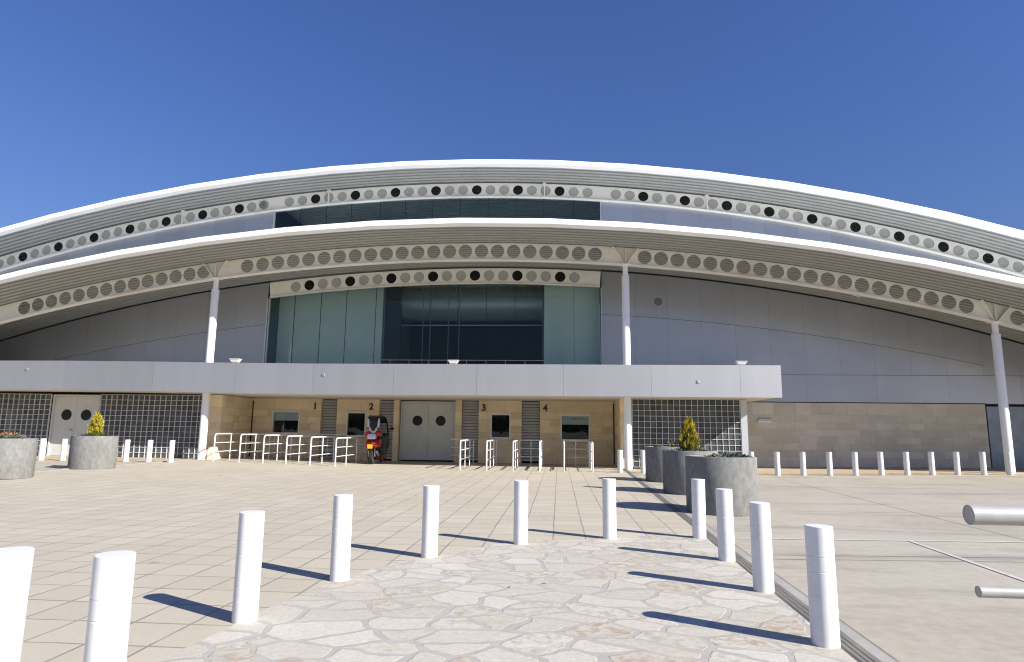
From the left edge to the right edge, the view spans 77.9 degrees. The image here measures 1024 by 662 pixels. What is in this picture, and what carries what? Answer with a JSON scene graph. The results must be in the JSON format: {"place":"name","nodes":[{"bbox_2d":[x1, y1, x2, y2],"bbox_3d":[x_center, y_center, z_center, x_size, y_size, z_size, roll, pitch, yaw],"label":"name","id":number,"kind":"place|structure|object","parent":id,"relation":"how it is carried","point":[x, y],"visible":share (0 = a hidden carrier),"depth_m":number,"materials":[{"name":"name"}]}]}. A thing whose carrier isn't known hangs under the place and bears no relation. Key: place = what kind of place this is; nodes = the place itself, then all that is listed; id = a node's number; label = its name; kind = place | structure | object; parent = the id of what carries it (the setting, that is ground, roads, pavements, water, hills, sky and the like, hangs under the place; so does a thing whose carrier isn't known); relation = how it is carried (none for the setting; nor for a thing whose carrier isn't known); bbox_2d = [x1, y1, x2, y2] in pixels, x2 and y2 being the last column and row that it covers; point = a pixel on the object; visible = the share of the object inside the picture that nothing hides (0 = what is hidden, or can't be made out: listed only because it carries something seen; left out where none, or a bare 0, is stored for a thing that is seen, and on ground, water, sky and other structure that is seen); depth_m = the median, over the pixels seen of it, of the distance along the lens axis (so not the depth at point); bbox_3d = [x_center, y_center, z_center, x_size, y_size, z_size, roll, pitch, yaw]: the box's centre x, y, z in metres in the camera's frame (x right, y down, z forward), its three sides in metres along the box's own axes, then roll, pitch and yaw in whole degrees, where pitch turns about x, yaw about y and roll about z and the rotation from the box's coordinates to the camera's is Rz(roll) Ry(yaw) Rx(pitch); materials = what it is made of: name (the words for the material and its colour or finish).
{"place":"outdoors","nodes":[
{"label":"outdoors","id":0,"kind":"place"},
{"bbox_2d":[36,453,193,461],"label":"side pavement","id":1,"kind":"structure","parent":0,"point":[119,459],"depth_m":23.40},
{"bbox_2d":[38,439,46,459],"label":"bollard","id":2,"kind":"object","parent":1,"relation":"on","point":[42,447],"visible":0.98,"depth_m":22.14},
{"bbox_2d":[60,439,67,460],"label":"bollard","id":3,"kind":"object","parent":1,"relation":"on","point":[63,449],"visible":0.95,"depth_m":22.07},
{"bbox_2d":[123,440,130,461],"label":"bollard","id":4,"kind":"object","parent":1,"relation":"on","point":[126,451],"visible":0.94,"depth_m":21.90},
{"bbox_2d":[145,440,152,461],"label":"bollard","id":5,"kind":"object","parent":1,"relation":"on","point":[149,450],"visible":0.97,"depth_m":21.84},
{"bbox_2d":[0,456,857,661],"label":"plaza paving","id":6,"kind":"structure","parent":0,"point":[173,525],"depth_m":9.15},
{"bbox_2d":[0,546,34,661],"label":"bollard","id":7,"kind":"object","parent":6,"relation":"on","point":[16,564],"visible":1,"depth_m":3.01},
{"bbox_2d":[0,438,38,479],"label":"planter tub","id":8,"kind":"object","parent":6,"relation":"on","point":[18,458],"visible":0.84,"depth_m":14.80,"materials":[{"name":"concrete"}]},
{"bbox_2d":[0,434,11,438],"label":"flower plant","id":9,"kind":"object","parent":8,"relation":"in","point":[2,436],"visible":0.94,"depth_m":14.88,"materials":[{"name":"plant"}]},
{"bbox_2d":[3,432,27,438],"bbox_3d":[-11.836,2.519,15.101,0.581,0.220,0.538,0,-9,4],"label":"flower plant","id":10,"kind":"object","parent":8,"relation":"in","point":[18,437],"visible":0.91,"depth_m":15.05,"materials":[{"name":"plant"}]},
{"bbox_2d":[67,435,118,469],"bbox_3d":[-12.061,3.489,18.261,1.172,0.926,1.172,-7,-11,39],"label":"planter tub","id":11,"kind":"object","parent":6,"relation":"on","point":[88,452],"visible":0.92,"depth_m":17.79,"materials":[{"name":"concrete"}]},
{"bbox_2d":[87,412,103,435],"bbox_3d":[-12.054,2.728,18.395,0.456,0.774,0.416,0,-9,4],"label":"conifer shrub","id":12,"kind":"object","parent":11,"relation":"in","point":[95,427],"visible":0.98,"depth_m":18.29,"materials":[{"name":"yellow plant"}]},
{"bbox_2d":[83,550,135,661],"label":"bollard","id":13,"kind":"object","parent":6,"relation":"on","point":[109,613],"visible":1,"depth_m":2.92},
{"bbox_2d":[168,440,174,461],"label":"bollard","id":14,"kind":"object","parent":6,"relation":"on","point":[171,450],"visible":0.99,"depth_m":21.78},
{"bbox_2d":[206,447,219,459],"bbox_3d":[-11.374,4.679,24.164,0.295,0.510,0.497,0,-9,4],"label":"stone stub","id":15,"kind":"object","parent":6,"relation":"on","point":[210,454],"visible":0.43,"depth_m":23.99,"materials":[{"name":"beige stone"}]},
{"bbox_2d":[212,433,259,460],"bbox_3d":[-10.699,4.487,24.715,0.052,1.006,3.476,0,-9,4],"label":"crowd railing","id":16,"kind":"object","parent":6,"relation":"on","point":[230,450],"visible":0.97,"depth_m":24.19,"materials":[{"name":"metal"}]},
{"bbox_2d":[238,433,281,461],"bbox_3d":[-9.706,4.494,24.589,0.052,1.006,3.476,0,-9,4],"label":"crowd railing","id":17,"kind":"object","parent":6,"relation":"on","point":[269,442],"visible":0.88,"depth_m":24.07,"materials":[{"name":"metal"}]},
{"bbox_2d":[262,434,302,462],"bbox_3d":[-8.812,4.505,24.470,0.052,1.006,3.476,0,-9,4],"label":"crowd railing","id":18,"kind":"object","parent":6,"relation":"on","point":[277,452],"visible":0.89,"depth_m":23.97,"materials":[{"name":"metal"}]},
{"bbox_2d":[259,433,345,457],"bbox_3d":[-8.784,4.767,26.343,3.780,1.001,0.044,0,-9,4],"label":"cross railing","id":19,"kind":"object","parent":6,"relation":"on","point":[300,441],"visible":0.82,"depth_m":26.35,"materials":[{"name":"metal"}]},
{"bbox_2d":[285,435,322,463],"bbox_3d":[-7.940,4.514,24.333,0.052,1.006,3.476,0,-9,4],"label":"crowd railing","id":20,"kind":"object","parent":6,"relation":"on","point":[299,444],"visible":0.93,"depth_m":23.82,"materials":[{"name":"metal"}]},
{"bbox_2d":[309,436,343,464],"bbox_3d":[-7.029,4.524,24.182,0.052,1.006,3.476,0,-9,4],"label":"crowd railing","id":21,"kind":"object","parent":6,"relation":"on","point":[322,445],"visible":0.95,"depth_m":23.67,"materials":[{"name":"metal"}]},
{"bbox_2d":[330,494,352,581],"bbox_3d":[-1.550,1.881,5.756,0.173,0.765,0.173,0,-9,0],"label":"bollard","id":22,"kind":"object","parent":6,"relation":"on","point":[341,539],"visible":0.96,"depth_m":5.69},
{"bbox_2d":[334,437,365,465],"bbox_3d":[-6.089,4.530,24.010,0.052,1.006,3.476,0,-9,4],"label":"crowd railing","id":23,"kind":"object","parent":6,"relation":"on","point":[346,446],"visible":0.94,"depth_m":23.47,"materials":[{"name":"metal"}]},
{"bbox_2d":[345,436,366,460],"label":"cross railing","id":24,"kind":"object","parent":6,"relation":"on","point":[359,452],"visible":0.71,"depth_m":26.10,"materials":[{"name":"metal"}]},
{"bbox_2d":[364,415,393,463],"bbox_3d":[-5.290,4.282,25.050,0.976,1.868,2.174,0,-9,4],"label":"scooter","id":25,"kind":"object","parent":6,"relation":"on","point":[377,444],"visible":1,"depth_m":24.38,"materials":[{"name":"plastic"}]},
{"bbox_2d":[421,485,438,557],"bbox_3d":[-0.881,2.058,6.833,0.173,0.765,0.173,6,-10,-31],"label":"bollard","id":26,"kind":"object","parent":6,"relation":"on","point":[429,544],"visible":0.98,"depth_m":6.77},
{"bbox_2d":[450,439,472,463],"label":"cross railing","id":27,"kind":"object","parent":6,"relation":"on","point":[461,450],"visible":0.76,"depth_m":25.37,"materials":[{"name":"metal"}]},
{"bbox_2d":[459,439,473,469],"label":"crowd railing","id":28,"kind":"object","parent":6,"relation":"on","point":[464,458],"visible":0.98,"depth_m":22.92,"materials":[{"name":"metal"}]},
{"bbox_2d":[486,439,496,469],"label":"crowd railing","id":29,"kind":"object","parent":6,"relation":"on","point":[487,441],"visible":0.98,"depth_m":22.73,"materials":[{"name":"metal"}]},
{"bbox_2d":[512,439,519,470],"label":"crowd railing","id":30,"kind":"object","parent":6,"relation":"on","point":[513,450],"visible":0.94,"depth_m":22.51,"materials":[{"name":"metal"}]},
{"bbox_2d":[520,440,540,464],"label":"cross railing","id":31,"kind":"object","parent":6,"relation":"on","point":[530,448],"visible":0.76,"depth_m":24.94,"materials":[{"name":"metal"}]},
{"bbox_2d":[539,440,542,471],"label":"crowd railing","id":32,"kind":"object","parent":6,"relation":"on","point":[540,454],"visible":0.98,"depth_m":22.46,"materials":[{"name":"metal"}]},
{"bbox_2d":[563,440,564,471],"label":"crowd railing","id":33,"kind":"object","parent":6,"relation":"on","point":[563,456],"visible":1,"depth_m":21.27,"materials":[{"name":"metal"}]},
{"bbox_2d":[564,440,587,465],"bbox_3d":[2.493,4.784,24.793,0.920,1.001,0.044,0,-9,4],"label":"cross railing","id":34,"kind":"object","parent":6,"relation":"on","point":[575,457],"visible":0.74,"depth_m":24.79,"materials":[{"name":"metal"}]},
{"bbox_2d":[588,440,593,471],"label":"crowd railing","id":35,"kind":"object","parent":6,"relation":"on","point":[590,452],"visible":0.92,"depth_m":22.45,"materials":[{"name":"metal"}]},
{"bbox_2d":[617,450,622,472],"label":"bollard","id":36,"kind":"object","parent":6,"relation":"on","point":[620,459],"visible":0.96,"depth_m":21.06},
{"bbox_2d":[157,535,856,661],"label":"flagstone paving","id":37,"kind":"structure","parent":0,"point":[670,598],"depth_m":4.68,"materials":[{"name":"beige stone"}]},
{"bbox_2d":[231,510,264,623],"bbox_3d":[-1.881,1.683,4.521,0.173,0.765,0.173,2,-9,-10],"label":"bollard","id":38,"kind":"object","parent":37,"relation":"on","point":[246,593],"visible":0.96,"depth_m":4.46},
{"bbox_2d":[513,480,527,544],"bbox_3d":[0.107,2.200,7.661,0.173,0.765,0.173,3,-9,-18],"label":"bollard","id":39,"kind":"object","parent":37,"relation":"on","point":[520,537],"visible":0.97,"depth_m":7.60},
{"bbox_2d":[602,478,616,538],"bbox_3d":[1.250,2.288,8.136,0.173,0.765,0.173,4,-10,-22],"label":"bollard","id":40,"kind":"object","parent":37,"relation":"on","point":[609,505],"visible":0.98,"depth_m":8.07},
{"bbox_2d":[691,479,705,538],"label":"bollard","id":41,"kind":"object","parent":37,"relation":"on","point":[698,510],"visible":0.95,"depth_m":8.18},
{"bbox_2d":[715,488,734,561],"bbox_3d":[2.300,2.095,6.827,0.173,0.765,0.173,-2,-9,18],"label":"bollard","id":42,"kind":"object","parent":37,"relation":"on","point":[725,525],"visible":0.96,"depth_m":6.76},
{"bbox_2d":[749,501,774,592],"bbox_3d":[2.178,1.889,5.527,0.173,0.765,0.173,8,-12,-41],"label":"bollard","id":43,"kind":"object","parent":37,"relation":"on","point":[761,549],"visible":0.96,"depth_m":5.47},
{"bbox_2d":[804,524,840,648],"bbox_3d":[2.034,1.672,4.154,0.173,0.765,0.173,9,-12,-41],"label":"bollard","id":44,"kind":"object","parent":37,"relation":"on","point":[822,591],"visible":0.97,"depth_m":4.09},
{"bbox_2d":[0,0,1023,230],"label":"sky","id":45,"kind":"structure","parent":0,"point":[914,102],"materials":[{"name":"blue"}]},
{"bbox_2d":[35,460,1023,661],"bbox_3d":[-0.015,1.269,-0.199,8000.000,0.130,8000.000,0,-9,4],"label":"ground","id":46,"kind":"structure","parent":0,"point":[933,607],"depth_m":7.29,"materials":[{"name":"concrete"}]},
{"bbox_2d":[35,458,205,471],"bbox_3d":[-13.250,2.194,6.779,0.170,0.160,36.100,0,-9,4],"label":"kerb edge","id":47,"kind":"object","parent":46,"relation":"on","point":[116,465],"visible":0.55,"depth_m":20.35,"materials":[{"name":"beige concrete"}]},
{"bbox_2d":[0,159,1023,473],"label":"arena building","id":48,"kind":"structure","parent":46,"relation":"on","point":[612,309],"depth_m":26.26,"materials":[{"name":"white paint"}]},
{"bbox_2d":[46,395,100,455],"bbox_3d":[-17.519,3.779,25.376,2.000,2.440,0.150,0,-9,4],"label":"entrance door","id":49,"kind":"structure","parent":48,"relation":"in","point":[71,415],"depth_m":25.42,"materials":[{"name":"grey metal"}]},
{"bbox_2d":[230,359,241,362],"bbox_3d":[-10.414,1.255,23.831,0.389,0.412,0.240,0,-9,4],"label":"floodlight","id":50,"kind":"object","parent":48,"relation":"on","point":[235,360],"visible":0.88,"depth_m":23.76,"materials":[{"name":"white paint"}]},
{"bbox_2d":[271,411,300,432],"bbox_3d":[-9.714,3.959,27.448,1.220,0.970,0.450,0,-9,4],"label":"ticket window","id":51,"kind":"structure","parent":48,"relation":"in","point":[288,421],"depth_m":27.42,"materials":[{"name":"glass"}]},
{"bbox_2d":[344,412,366,437],"bbox_3d":[-6.637,4.021,27.164,0.980,1.090,0.540,0,-9,4],"label":"ticket window","id":52,"kind":"structure","parent":48,"relation":"in","point":[358,419],"depth_m":27.39,"materials":[{"name":"glass"}]},
{"bbox_2d":[399,401,455,460],"bbox_3d":[-3.579,4.259,27.027,2.400,2.490,0.150,0,-9,4],"label":"entrance door","id":53,"kind":"structure","parent":48,"relation":"in","point":[427,428],"depth_m":27.02,"materials":[{"name":"grey metal"}]},
{"bbox_2d":[448,360,458,363],"bbox_3d":[-2.143,1.271,23.134,0.389,0.412,0.240,0,-9,4],"label":"floodlight","id":54,"kind":"object","parent":48,"relation":"on","point":[453,361],"visible":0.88,"depth_m":23.06,"materials":[{"name":"white paint"}]},
{"bbox_2d":[489,414,511,439],"bbox_3d":[-0.469,4.037,26.704,0.970,1.080,0.540,0,-9,4],"label":"ticket window","id":55,"kind":"structure","parent":48,"relation":"in","point":[501,422],"depth_m":26.92,"materials":[{"name":"glass"}]},
{"bbox_2d":[559,415,589,441],"bbox_3d":[2.637,4.067,26.468,1.340,1.100,0.540,0,-9,4],"label":"ticket window","id":56,"kind":"structure","parent":48,"relation":"in","point":[572,429],"depth_m":26.52,"materials":[{"name":"glass"}]},
{"bbox_2d":[735,361,747,364],"bbox_3d":[8.099,1.272,22.373,0.389,0.412,0.240,0,-9,4],"label":"floodlight","id":57,"kind":"object","parent":48,"relation":"on","point":[740,362],"visible":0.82,"depth_m":22.30,"materials":[{"name":"white paint"}]},
{"bbox_2d":[986,407,1023,468],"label":"service door","id":58,"kind":"structure","parent":48,"relation":"in","point":[992,413],"depth_m":25.16,"materials":[{"name":"metal"}]},
{"bbox_2d":[645,446,678,482],"bbox_3d":[4.347,3.727,17.767,1.196,0.945,1.196,1,-9,-5],"label":"planter tub","id":59,"kind":"object","parent":46,"relation":"on","point":[653,465],"visible":0.55,"depth_m":17.38,"materials":[{"name":"concrete"}]},
{"bbox_2d":[667,439,675,446],"bbox_3d":[4.440,3.151,17.634,0.252,0.291,0.265,4,-10,-22],"label":"sprouting plant","id":60,"kind":"object","parent":59,"relation":"in","point":[671,443],"visible":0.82,"depth_m":17.62,"materials":[{"name":"green plant"}]},
{"bbox_2d":[662,450,716,494],"bbox_3d":[4.035,3.190,14.372,1.196,0.945,1.196,3,-9,-14],"label":"planter tub","id":61,"kind":"object","parent":46,"relation":"on","point":[674,477],"visible":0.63,"depth_m":13.97,"materials":[{"name":"concrete"}]},
{"bbox_2d":[671,448,686,450],"bbox_3d":[3.788,2.696,14.325,0.447,0.156,0.489,-8,-12,42],"label":"plant","id":62,"kind":"object","parent":61,"relation":"in","point":[678,449],"visible":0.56,"depth_m":14.26,"materials":[{"name":"plant"}]},
{"bbox_2d":[678,416,701,450],"bbox_3d":[4.060,2.371,14.511,0.544,0.874,0.552,0,-9,4],"label":"conifer shrub","id":63,"kind":"object","parent":61,"relation":"in","point":[689,440],"visible":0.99,"depth_m":14.41,"materials":[{"name":"yellow plant"}]},
{"bbox_2d":[685,455,758,515],"bbox_3d":[3.647,2.661,11.033,1.196,0.945,1.196,2,-9,-7],"label":"planter tub","id":64,"kind":"object","parent":46,"relation":"on","point":[738,476],"visible":0.84,"depth_m":10.53,"materials":[{"name":"concrete"}]},
{"bbox_2d":[709,450,747,456],"bbox_3d":[3.762,2.150,10.995,0.684,0.201,0.669,0,-9,4],"label":"plant","id":65,"kind":"object","parent":64,"relation":"in","point":[731,454],"visible":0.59,"depth_m":10.94,"materials":[{"name":"silver plant"}]},
{"bbox_2d":[623,469,899,661],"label":"drain channel","id":66,"kind":"object","parent":46,"relation":"on","point":[854,649],"visible":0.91,"depth_m":5.23,"materials":[{"name":"metal"}]},
{"bbox_2d":[628,470,896,661],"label":"drain border","id":67,"kind":"object","parent":46,"relation":"on","point":[878,653],"visible":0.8,"depth_m":5.24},
{"bbox_2d":[734,538,1023,580],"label":"painted line","id":68,"kind":"object","parent":46,"relation":"on","point":[1010,575],"visible":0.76,"depth_m":8.16,"materials":[{"name":"white paint"}]},
{"bbox_2d":[773,488,1023,561],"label":"concrete joint","id":69,"kind":"object","parent":46,"relation":"on","point":[926,556],"visible":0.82,"depth_m":7.12,"materials":[{"name":"grey concrete"}]},
{"bbox_2d":[963,505,1023,598],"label":"handrail","id":70,"kind":"object","parent":46,"relation":"on","point":[1005,515],"visible":1,"depth_m":2.36,"materials":[{"name":"metal"}]},
{"bbox_2d":[631,465,1023,476],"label":"pavement","id":71,"kind":"structure","parent":0,"point":[873,471],"depth_m":22.59,"materials":[{"name":"beige concrete"}]},
{"bbox_2d":[640,450,644,472],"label":"bollard","id":72,"kind":"object","parent":71,"relation":"on","point":[642,453],"visible":0.76,"depth_m":21.05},
{"bbox_2d":[774,452,780,474],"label":"bollard","id":73,"kind":"object","parent":71,"relation":"on","point":[777,462],"visible":1,"depth_m":20.69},
{"bbox_2d":[799,452,805,475],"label":"bollard","id":74,"kind":"object","parent":71,"relation":"on","point":[802,464],"visible":0.99,"depth_m":20.67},
{"bbox_2d":[826,452,832,475],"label":"bollard","id":75,"kind":"object","parent":71,"relation":"on","point":[829,463],"visible":0.97,"depth_m":20.67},
{"bbox_2d":[851,452,858,474],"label":"bollard","id":76,"kind":"object","parent":71,"relation":"on","point":[855,463],"visible":0.97,"depth_m":20.67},
{"bbox_2d":[877,452,884,474],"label":"bollard","id":77,"kind":"object","parent":71,"relation":"on","point":[880,460],"visible":0.99,"depth_m":20.71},
{"bbox_2d":[902,452,910,474],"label":"bollard","id":78,"kind":"object","parent":71,"relation":"on","point":[906,463],"visible":0.98,"depth_m":20.75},
{"bbox_2d":[928,452,935,474],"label":"bollard","id":79,"kind":"object","parent":71,"relation":"on","point":[931,462],"visible":0.97,"depth_m":20.79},
{"bbox_2d":[953,452,960,474],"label":"bollard","id":80,"kind":"object","parent":71,"relation":"on","point":[956,461],"visible":0.95,"depth_m":20.80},
{"bbox_2d":[979,452,986,474],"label":"bollard","id":81,"kind":"object","parent":71,"relation":"on","point":[982,459],"visible":0.99,"depth_m":20.80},
{"bbox_2d":[1005,452,1013,474],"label":"bollard","id":82,"kind":"object","parent":71,"relation":"on","point":[1009,463],"visible":0.98,"depth_m":20.80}
]}

